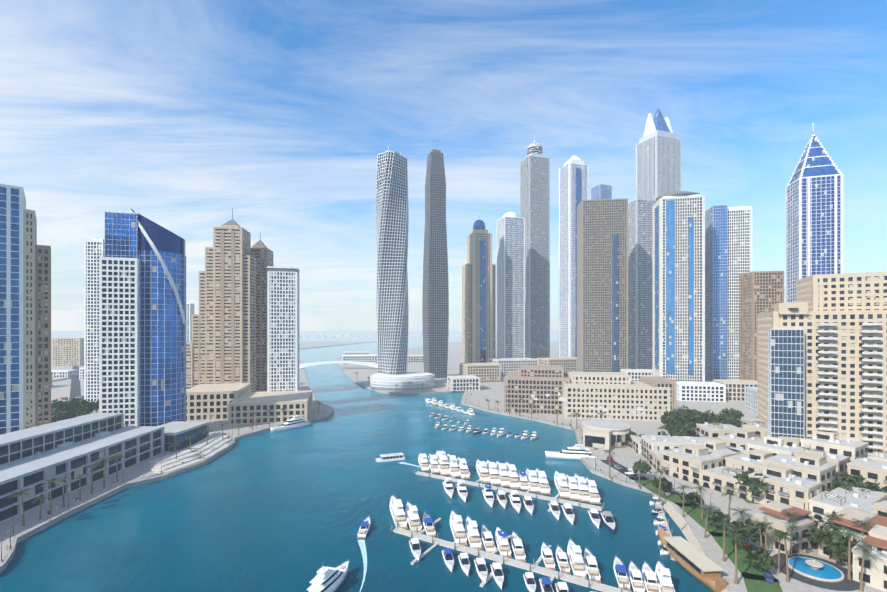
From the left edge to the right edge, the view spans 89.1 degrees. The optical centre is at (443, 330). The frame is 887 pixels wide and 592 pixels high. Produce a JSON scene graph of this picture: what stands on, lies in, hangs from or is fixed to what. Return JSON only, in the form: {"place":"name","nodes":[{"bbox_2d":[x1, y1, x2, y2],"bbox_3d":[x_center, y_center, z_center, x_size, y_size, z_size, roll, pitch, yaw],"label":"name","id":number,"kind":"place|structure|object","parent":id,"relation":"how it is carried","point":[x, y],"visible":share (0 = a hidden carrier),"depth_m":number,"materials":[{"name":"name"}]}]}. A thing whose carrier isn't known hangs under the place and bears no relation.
{"place":"outdoors","nodes":[
{"label":"outdoors","id":0,"kind":"place"},
{"bbox_2d":[53,366,83,410],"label":"road","id":1,"kind":"structure","parent":0,"point":[75,390],"depth_m":596.67,"materials":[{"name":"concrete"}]},
{"bbox_2d":[0,341,376,572],"bbox_3d":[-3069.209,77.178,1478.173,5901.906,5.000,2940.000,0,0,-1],"label":"bank ground","id":2,"kind":"structure","parent":0,"point":[61,389],"depth_m":229.94,"materials":[{"name":"grey concrete"}]},
{"bbox_2d":[0,184,50,434],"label":"tower","id":3,"kind":"structure","parent":2,"relation":"on","point":[25,330],"depth_m":233.28,"materials":[{"name":"blue glass"}]},
{"bbox_2d":[51,369,77,377],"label":"block","id":4,"kind":"structure","parent":2,"relation":"on","point":[66,373],"depth_m":709.10,"materials":[{"name":"white concrete"}]},
{"bbox_2d":[52,338,83,365],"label":"beige block","id":5,"kind":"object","parent":2,"relation":"on","point":[67,351],"visible":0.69,"depth_m":936.34,"materials":[{"name":"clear concrete"}]},
{"bbox_2d":[0,413,163,522],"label":"podium","id":6,"kind":"object","parent":2,"relation":"on","point":[35,458],"visible":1,"depth_m":216.96,"materials":[{"name":"grey glass"}]},
{"bbox_2d":[84,239,104,401],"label":"tower","id":7,"kind":"structure","parent":2,"relation":"on","point":[94,250],"depth_m":471.08,"materials":[{"name":"white concrete"}]},
{"bbox_2d":[99,209,185,425],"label":"skyscraper","id":8,"kind":"structure","parent":2,"relation":"on","point":[142,322],"depth_m":307.10,"materials":[{"name":"blue glass"}]},
{"bbox_2d":[159,421,208,451],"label":"building","id":9,"kind":"structure","parent":2,"relation":"on","point":[175,432],"depth_m":290.23,"materials":[{"name":"grey glass"}]},
{"bbox_2d":[186,303,193,341],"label":"white block","id":10,"kind":"structure","parent":2,"relation":"on","point":[189,309],"depth_m":890.99,"materials":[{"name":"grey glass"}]},
{"bbox_2d":[146,432,235,473],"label":"terrace steps","id":11,"kind":"structure","parent":2,"relation":"on","point":[186,455],"depth_m":264.58,"materials":[{"name":"grey concrete"}]},
{"bbox_2d":[186,208,255,391],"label":"stepped tower","id":12,"kind":"structure","parent":2,"relation":"on","point":[221,348],"depth_m":489.47,"materials":[{"name":"beige concrete"}]},
{"bbox_2d":[186,383,311,424],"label":"podium","id":13,"kind":"object","parent":2,"relation":"on","point":[231,403],"visible":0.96,"depth_m":371.69,"materials":[{"name":"beige concrete"}]},
{"bbox_2d":[267,266,299,391],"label":"white tower","id":14,"kind":"structure","parent":13,"relation":"on","point":[282,328],"depth_m":429.06,"materials":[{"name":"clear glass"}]},
{"bbox_2d":[251,233,272,391],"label":"stepped tower","id":15,"kind":"structure","parent":2,"relation":"on","point":[261,253],"depth_m":530.25,"materials":[{"name":"brown concrete"}]},
{"bbox_2d":[0,331,713,591],"bbox_3d":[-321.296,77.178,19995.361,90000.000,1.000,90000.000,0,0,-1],"label":"sea water","id":16,"kind":"structure","parent":0,"point":[291,510],"depth_m":186.40,"materials":[{"name":"teal liquid"}]},
{"bbox_2d":[270,415,312,432],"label":"yacht","id":17,"kind":"object","parent":16,"relation":"on","point":[295,422],"visible":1,"depth_m":349.09,"materials":[{"name":"white"}]},
{"bbox_2d":[307,560,348,591],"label":"yacht","id":18,"kind":"object","parent":16,"relation":"on","point":[328,579],"visible":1,"depth_m":130.26,"materials":[{"name":"white plastic"}]},
{"bbox_2d":[376,452,404,461],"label":"ferry boat","id":19,"kind":"object","parent":16,"relation":"on","point":[391,457],"visible":1,"depth_m":264.65,"materials":[{"name":"white"}]},
{"bbox_2d":[390,495,407,528],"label":"yacht","id":20,"kind":"object","parent":16,"relation":"on","point":[397,512],"visible":1,"depth_m":179.52,"materials":[{"name":"white plastic"}]},
{"bbox_2d":[405,500,421,531],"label":"yacht","id":21,"kind":"object","parent":16,"relation":"on","point":[412,517],"visible":0.98,"depth_m":176.12,"materials":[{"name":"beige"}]},
{"bbox_2d":[423,510,435,536],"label":"yacht","id":22,"kind":"object","parent":16,"relation":"on","point":[428,524],"visible":1,"depth_m":171.97,"materials":[{"name":"white"}]},
{"bbox_2d":[436,450,450,475],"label":"yacht","id":23,"kind":"object","parent":16,"relation":"on","point":[443,463],"visible":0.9,"depth_m":244.48,"materials":[{"name":"white"}]},
{"bbox_2d":[441,548,453,571],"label":"motorboat","id":24,"kind":"object","parent":16,"relation":"on","point":[448,557],"visible":0.98,"depth_m":148.13,"materials":[{"name":"white"}]},
{"bbox_2d":[447,453,460,476],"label":"yacht","id":25,"kind":"object","parent":16,"relation":"on","point":[453,465],"visible":0.79,"depth_m":241.09,"materials":[{"name":"white"}]},
{"bbox_2d":[450,510,467,545],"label":"yacht","id":26,"kind":"object","parent":16,"relation":"on","point":[457,528],"visible":1,"depth_m":166.29,"materials":[{"name":"white"}]},
{"bbox_2d":[457,457,470,478],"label":"yacht","id":27,"kind":"object","parent":16,"relation":"on","point":[463,467],"visible":0.85,"depth_m":237.88,"materials":[{"name":"white"}]},
{"bbox_2d":[465,516,481,549],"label":"yacht","id":28,"kind":"object","parent":16,"relation":"on","point":[473,535],"visible":1,"depth_m":162.74,"materials":[{"name":"white"}]},
{"bbox_2d":[474,557,487,584],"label":"yacht","id":29,"kind":"object","parent":16,"relation":"on","point":[481,568],"visible":1,"depth_m":141.23,"materials":[{"name":"white"}]},
{"bbox_2d":[476,458,490,482],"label":"yacht","id":30,"kind":"object","parent":16,"relation":"on","point":[481,469],"visible":1,"depth_m":232.38,"materials":[{"name":"white"}]},
{"bbox_2d":[481,523,495,552],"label":"yacht","id":31,"kind":"object","parent":16,"relation":"on","point":[488,540],"visible":0.98,"depth_m":159.76,"materials":[{"name":"white"}]},
{"bbox_2d":[486,460,499,484],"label":"yacht","id":32,"kind":"object","parent":16,"relation":"on","point":[493,473],"visible":0.81,"depth_m":229.32,"materials":[{"name":"white"}]},
{"bbox_2d":[490,562,503,589],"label":"yacht","id":33,"kind":"object","parent":16,"relation":"on","point":[497,572],"visible":0.98,"depth_m":138.43,"materials":[{"name":"white"}]},
{"bbox_2d":[495,527,511,557],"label":"yacht","id":34,"kind":"object","parent":16,"relation":"on","point":[502,542],"visible":0.98,"depth_m":156.36,"materials":[{"name":"white"}]},
{"bbox_2d":[496,461,510,486],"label":"yacht","id":35,"kind":"object","parent":16,"relation":"on","point":[503,475],"visible":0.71,"depth_m":226.63,"materials":[{"name":"white"}]},
{"bbox_2d":[414,469,603,511],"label":"pontoon row","id":36,"kind":"object","parent":16,"relation":"on","point":[527,493],"visible":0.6,"depth_m":210.88,"materials":[{"name":"grey concrete"}]},
{"bbox_2d":[391,518,629,591],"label":"pontoon row","id":37,"kind":"object","parent":16,"relation":"on","point":[552,574],"visible":0.79,"depth_m":148.16,"materials":[{"name":"grey concrete"}]},
{"bbox_2d":[505,462,520,488],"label":"yacht","id":38,"kind":"object","parent":16,"relation":"on","point":[514,480],"visible":0.79,"depth_m":224.17,"materials":[{"name":"white"}]},
{"bbox_2d":[511,532,525,561],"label":"yacht","id":39,"kind":"object","parent":16,"relation":"on","point":[518,548],"visible":1,"depth_m":154.15,"materials":[{"name":"white"}]},
{"bbox_2d":[526,468,539,491],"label":"yacht","id":40,"kind":"object","parent":16,"relation":"on","point":[532,479],"visible":0.83,"depth_m":218.48,"materials":[{"name":"white"}]},
{"bbox_2d":[535,469,550,494],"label":"yacht","id":41,"kind":"object","parent":16,"relation":"on","point":[544,486],"visible":0.79,"depth_m":216.07,"materials":[{"name":"white"}]},
{"bbox_2d":[541,542,555,569],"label":"yacht","id":42,"kind":"object","parent":16,"relation":"on","point":[547,557],"visible":0.98,"depth_m":148.25,"materials":[{"name":"white"}]},
{"bbox_2d":[554,471,570,497],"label":"yacht","id":43,"kind":"object","parent":16,"relation":"on","point":[561,484],"visible":1,"depth_m":211.94,"materials":[{"name":"white"}]},
{"bbox_2d":[556,544,570,573],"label":"yacht","id":44,"kind":"object","parent":16,"relation":"on","point":[561,558],"visible":0.96,"depth_m":145.93,"materials":[{"name":"white"}]},
{"bbox_2d":[545,441,596,459],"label":"yacht","id":45,"kind":"object","parent":16,"relation":"on","point":[577,451],"visible":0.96,"depth_m":266.87,"materials":[{"name":"white"}]},
{"bbox_2d":[566,475,579,499],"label":"yacht","id":46,"kind":"object","parent":16,"relation":"on","point":[572,487],"visible":0.83,"depth_m":208.53,"materials":[{"name":"white"}]},
{"bbox_2d":[567,537,586,578],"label":"yacht","id":47,"kind":"object","parent":16,"relation":"on","point":[575,557],"visible":1,"depth_m":144.21,"materials":[{"name":"white plastic"}]},
{"bbox_2d":[574,474,590,501],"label":"yacht","id":48,"kind":"object","parent":16,"relation":"on","point":[583,494],"visible":0.75,"depth_m":206.69,"materials":[{"name":"white"}]},
{"bbox_2d":[584,546,600,582],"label":"yacht","id":49,"kind":"object","parent":16,"relation":"on","point":[590,563],"visible":0.92,"depth_m":141.96,"materials":[{"name":"white"}]},
{"bbox_2d":[585,477,600,503],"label":"yacht","id":50,"kind":"object","parent":16,"relation":"on","point":[594,498],"visible":0.77,"depth_m":203.73,"materials":[{"name":"white"}]},
{"bbox_2d":[600,511,614,534],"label":"yacht","id":51,"kind":"object","parent":16,"relation":"on","point":[608,520],"visible":0.98,"depth_m":176.53,"materials":[{"name":"white"}]},
{"bbox_2d":[613,554,630,590],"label":"yacht","id":52,"kind":"object","parent":16,"relation":"on","point":[620,571],"visible":0.96,"depth_m":137.34,"materials":[{"name":"white"}]},
{"bbox_2d":[628,560,644,591],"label":"yacht","id":53,"kind":"object","parent":16,"relation":"on","point":[635,576],"visible":1,"depth_m":134.96,"materials":[{"name":"white"}]},
{"bbox_2d":[642,560,659,591],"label":"yacht","id":54,"kind":"object","parent":16,"relation":"on","point":[649,579],"visible":1,"depth_m":133.68,"materials":[{"name":"white"}]},
{"bbox_2d":[650,485,675,560],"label":"boats","id":55,"kind":"object","parent":16,"relation":"on","point":[664,524],"visible":0.42,"depth_m":181.76,"materials":[{"name":"plastic"}]},
{"bbox_2d":[655,561,674,591],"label":"yacht","id":56,"kind":"object","parent":16,"relation":"on","point":[664,579],"visible":0.98,"depth_m":132.08,"materials":[{"name":"white plastic"}]},
{"bbox_2d":[658,525,726,591],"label":"wooden dhow","id":57,"kind":"object","parent":16,"relation":"on","point":[697,564],"visible":0.92,"depth_m":141.34,"materials":[{"name":"brown wood"}]},
{"bbox_2d":[422,146,448,377],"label":"dark tower","id":58,"kind":"structure","parent":0,"point":[435,309],"depth_m":701.38,"materials":[{"name":"grey glass"}]},
{"bbox_2d":[0,0,886,330],"label":"sky","id":59,"kind":"structure","parent":0,"point":[181,115],"materials":[{"name":"blue"}]},
{"bbox_2d":[336,341,884,591],"bbox_3d":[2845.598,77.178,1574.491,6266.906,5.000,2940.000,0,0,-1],"label":"bank ground","id":60,"kind":"structure","parent":0,"point":[628,456],"depth_m":289.27,"materials":[{"name":"grey concrete"}]},
{"bbox_2d":[0,390,647,563],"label":"quay railings","id":61,"kind":"object","parent":60,"relation":"on","point":[263,428],"visible":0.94,"depth_m":225.21,"materials":[{"name":"grey"}]},
{"bbox_2d":[299,361,376,368],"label":"bridge","id":62,"kind":"structure","parent":60,"relation":"on","point":[304,365],"depth_m":866.60,"materials":[{"name":"white concrete"}]},
{"bbox_2d":[342,354,423,364],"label":"low-rise building","id":63,"kind":"structure","parent":60,"relation":"on","point":[370,358],"depth_m":983.73,"materials":[{"name":"white concrete"}]},
{"bbox_2d":[1,386,770,571],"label":"lamp posts","id":64,"kind":"object","parent":60,"relation":"on","point":[326,406],"visible":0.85,"depth_m":189.03,"materials":[{"name":"grey"}]},
{"bbox_2d":[376,147,408,374],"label":"twisted skyscraper","id":65,"kind":"structure","parent":60,"relation":"on","point":[392,229],"depth_m":584.07,"materials":[{"name":"grey glass"}]},
{"bbox_2d":[370,372,434,390],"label":"podium building","id":66,"kind":"structure","parent":60,"relation":"on","point":[387,382],"depth_m":562.90,"materials":[{"name":"white concrete"}]},
{"bbox_2d":[447,375,479,390],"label":"building","id":67,"kind":"structure","parent":60,"relation":"on","point":[464,382],"depth_m":559.82,"materials":[{"name":"white concrete"}]},
{"bbox_2d":[462,220,495,362],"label":"skyscraper","id":68,"kind":"structure","parent":60,"relation":"on","point":[479,307],"depth_m":771.26,"materials":[{"name":"grey glass"}]},
{"bbox_2d":[459,363,499,382],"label":"building","id":69,"kind":"structure","parent":60,"relation":"on","point":[487,372],"depth_m":641.51,"materials":[{"name":"beige concrete"}]},
{"bbox_2d":[497,209,524,357],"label":"skyscraper","id":70,"kind":"structure","parent":60,"relation":"on","point":[510,284],"depth_m":812.26,"materials":[{"name":"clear glass"}]},
{"bbox_2d":[488,358,538,378],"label":"podium","id":71,"kind":"object","parent":60,"relation":"on","point":[507,365],"visible":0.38,"depth_m":689.73,"materials":[{"name":"grey concrete"}]},
{"bbox_2d":[520,141,549,358],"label":"tall tower","id":72,"kind":"structure","parent":60,"relation":"on","point":[535,188],"depth_m":892.92,"materials":[{"name":"grey glass"}]},
{"bbox_2d":[504,365,569,414],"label":"apartment building","id":73,"kind":"structure","parent":60,"relation":"on","point":[526,382],"depth_m":404.78,"materials":[{"name":"beige concrete"}]},
{"bbox_2d":[536,357,576,372],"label":"building","id":74,"kind":"structure","parent":60,"relation":"on","point":[568,364],"depth_m":742.44,"materials":[{"name":"beige concrete"}]},
{"bbox_2d":[559,155,588,356],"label":"skyscraper","id":75,"kind":"structure","parent":60,"relation":"on","point":[573,181],"depth_m":863.19,"materials":[{"name":"white glass"}]},
{"bbox_2d":[591,184,611,199],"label":"blue tower","id":76,"kind":"structure","parent":60,"relation":"on","point":[601,191],"depth_m":935.72,"materials":[{"name":"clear glass"}]},
{"bbox_2d":[577,198,627,371],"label":"skyscraper","id":77,"kind":"structure","parent":60,"relation":"on","point":[602,285],"depth_m":642.53,"materials":[{"name":"grey concrete"}]},
{"bbox_2d":[582,420,630,449],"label":"round pavilion","id":78,"kind":"object","parent":60,"relation":"on","point":[603,434],"visible":0.98,"depth_m":285.34,"materials":[{"name":"stone"}]},
{"bbox_2d":[563,371,676,420],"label":"apartment building","id":79,"kind":"structure","parent":60,"relation":"on","point":[620,395],"depth_m":377.24,"materials":[{"name":"beige concrete"}]},
{"bbox_2d":[621,369,651,380],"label":"building","id":80,"kind":"structure","parent":60,"relation":"on","point":[635,374],"depth_m":565.93,"materials":[{"name":"white concrete"}]},
{"bbox_2d":[628,199,656,368],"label":"skyscraper","id":81,"kind":"structure","parent":60,"relation":"on","point":[639,283],"depth_m":723.59,"materials":[{"name":"grey glass"}]},
{"bbox_2d":[636,109,680,199],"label":"skyscraper","id":82,"kind":"structure","parent":60,"relation":"on","point":[658,159],"depth_m":831.72,"materials":[{"name":"grey glass"}]},
{"bbox_2d":[660,409,688,424],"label":"broadleaf tree","id":83,"kind":"object","parent":60,"relation":"on","point":[672,416],"visible":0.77,"depth_m":323.76,"materials":[{"name":"green plant"}]},
{"bbox_2d":[652,191,704,381],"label":"skyscraper","id":84,"kind":"structure","parent":60,"relation":"on","point":[678,286],"depth_m":523.66,"materials":[{"name":"grey glass"}]},
{"bbox_2d":[662,501,728,591],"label":"quay steps","id":85,"kind":"structure","parent":60,"relation":"on","point":[679,521],"depth_m":173.98,"materials":[{"name":"stone"}]},
{"bbox_2d":[676,381,725,401],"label":"podium","id":86,"kind":"object","parent":60,"relation":"on","point":[701,391],"visible":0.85,"depth_m":473.89,"materials":[{"name":"white concrete"}]},
{"bbox_2d":[694,410,722,423],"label":"broadleaf tree","id":87,"kind":"object","parent":60,"relation":"on","point":[701,417],"visible":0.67,"depth_m":316.90,"materials":[{"name":"green plant"}]},
{"bbox_2d":[635,424,782,591],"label":"lawn","id":88,"kind":"structure","parent":60,"relation":"on","point":[754,579],"depth_m":153.69,"materials":[{"name":"green plant"}]},
{"bbox_2d":[652,477,673,494],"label":"broadleaf tree","id":89,"kind":"object","parent":88,"relation":"on","point":[666,484],"visible":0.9,"depth_m":202.54,"materials":[{"name":"green plant"}]},
{"bbox_2d":[679,491,704,508],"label":"broadleaf tree","id":90,"kind":"object","parent":88,"relation":"on","point":[690,497],"visible":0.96,"depth_m":187.10,"materials":[{"name":"green plant"}]},
{"bbox_2d":[703,509,730,528],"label":"broadleaf tree","id":91,"kind":"object","parent":88,"relation":"on","point":[720,516],"visible":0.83,"depth_m":167.58,"materials":[{"name":"green plant"}]},
{"bbox_2d":[723,518,763,549],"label":"broadleaf tree","id":92,"kind":"object","parent":88,"relation":"on","point":[743,530],"visible":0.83,"depth_m":151.21,"materials":[{"name":"green plant"}]},
{"bbox_2d":[745,473,772,495],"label":"broadleaf tree","id":93,"kind":"object","parent":88,"relation":"on","point":[762,485],"visible":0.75,"depth_m":192.31,"materials":[{"name":"green plant"}]},
{"bbox_2d":[746,546,775,572],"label":"broadleaf tree","id":94,"kind":"object","parent":88,"relation":"on","point":[762,557],"visible":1,"depth_m":137.09,"materials":[{"name":"green plant"}]},
{"bbox_2d":[835,473,863,490],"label":"broadleaf tree","id":95,"kind":"object","parent":88,"relation":"on","point":[845,482],"visible":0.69,"depth_m":191.98,"materials":[{"name":"green plant"}]},
{"bbox_2d":[705,204,751,381],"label":"blue tower","id":96,"kind":"structure","parent":60,"relation":"on","point":[728,246],"depth_m":549.46,"materials":[{"name":"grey glass"}]},
{"bbox_2d":[713,379,756,400],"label":"podium","id":97,"kind":"object","parent":60,"relation":"on","point":[735,390],"visible":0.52,"depth_m":475.80,"materials":[{"name":"beige concrete"}]},
{"bbox_2d":[722,531,751,583],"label":"palm tree","id":98,"kind":"object","parent":60,"relation":"on","point":[734,538],"visible":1,"depth_m":132.55,"materials":[{"name":"plant"}]},
{"bbox_2d":[745,386,756,414],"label":"building","id":99,"kind":"structure","parent":60,"relation":"on","point":[751,399],"depth_m":410.51,"materials":[{"name":"grey glass"}]},
{"bbox_2d":[629,417,886,522],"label":"low-rise buildings","id":100,"kind":"structure","parent":60,"relation":"on","point":[802,473],"depth_m":212.53,"materials":[{"name":"paint"}]},
{"bbox_2d":[740,271,783,380],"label":"brown tower","id":101,"kind":"structure","parent":60,"relation":"on","point":[761,291],"depth_m":506.62,"materials":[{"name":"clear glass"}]},
{"bbox_2d":[770,528,796,582],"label":"palm tree","id":102,"kind":"object","parent":60,"relation":"on","point":[784,534],"visible":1,"depth_m":133.82,"materials":[{"name":"plant"}]},
{"bbox_2d":[786,123,842,302],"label":"skyscraper","id":103,"kind":"structure","parent":60,"relation":"on","point":[814,216],"depth_m":447.16,"materials":[{"name":"blue glass"}]},
{"bbox_2d":[772,553,859,590],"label":"round fountain","id":104,"kind":"object","parent":60,"relation":"on","point":[816,571],"visible":0.9,"depth_m":137.78,"materials":[{"name":"liquid"}]},
{"bbox_2d":[752,501,886,591],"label":"villa","id":105,"kind":"object","parent":60,"relation":"on","point":[874,571],"visible":0.62,"depth_m":148.94,"materials":[{"name":"paint"}]},
{"bbox_2d":[757,272,886,455],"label":"residential tower","id":106,"kind":"structure","parent":60,"relation":"on","point":[822,353],"depth_m":228.28,"materials":[{"name":"beige concrete"}]},
{"bbox_2d":[806,521,844,558],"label":"broadleaf tree","id":107,"kind":"object","parent":60,"relation":"on","point":[821,532],"visible":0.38,"depth_m":147.20,"materials":[{"name":"green plant"}]},
{"bbox_2d":[821,530,860,565],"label":"broadleaf tree","id":108,"kind":"object","parent":60,"relation":"on","point":[831,547],"visible":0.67,"depth_m":140.95,"materials":[{"name":"green plant"}]},
{"bbox_2d":[833,525,864,579],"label":"palm tree","id":109,"kind":"object","parent":60,"relation":"on","point":[849,534],"visible":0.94,"depth_m":134.83,"materials":[{"name":"plant"}]},
{"bbox_2d":[851,538,884,591],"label":"palm tree","id":110,"kind":"object","parent":60,"relation":"on","point":[864,547],"visible":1,"depth_m":128.64,"materials":[{"name":"plant"}]},
{"bbox_2d":[598,460,783,591],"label":"walkway","id":111,"kind":"structure","parent":0,"point":[615,463],"depth_m":234.32,"materials":[{"name":"concrete"}]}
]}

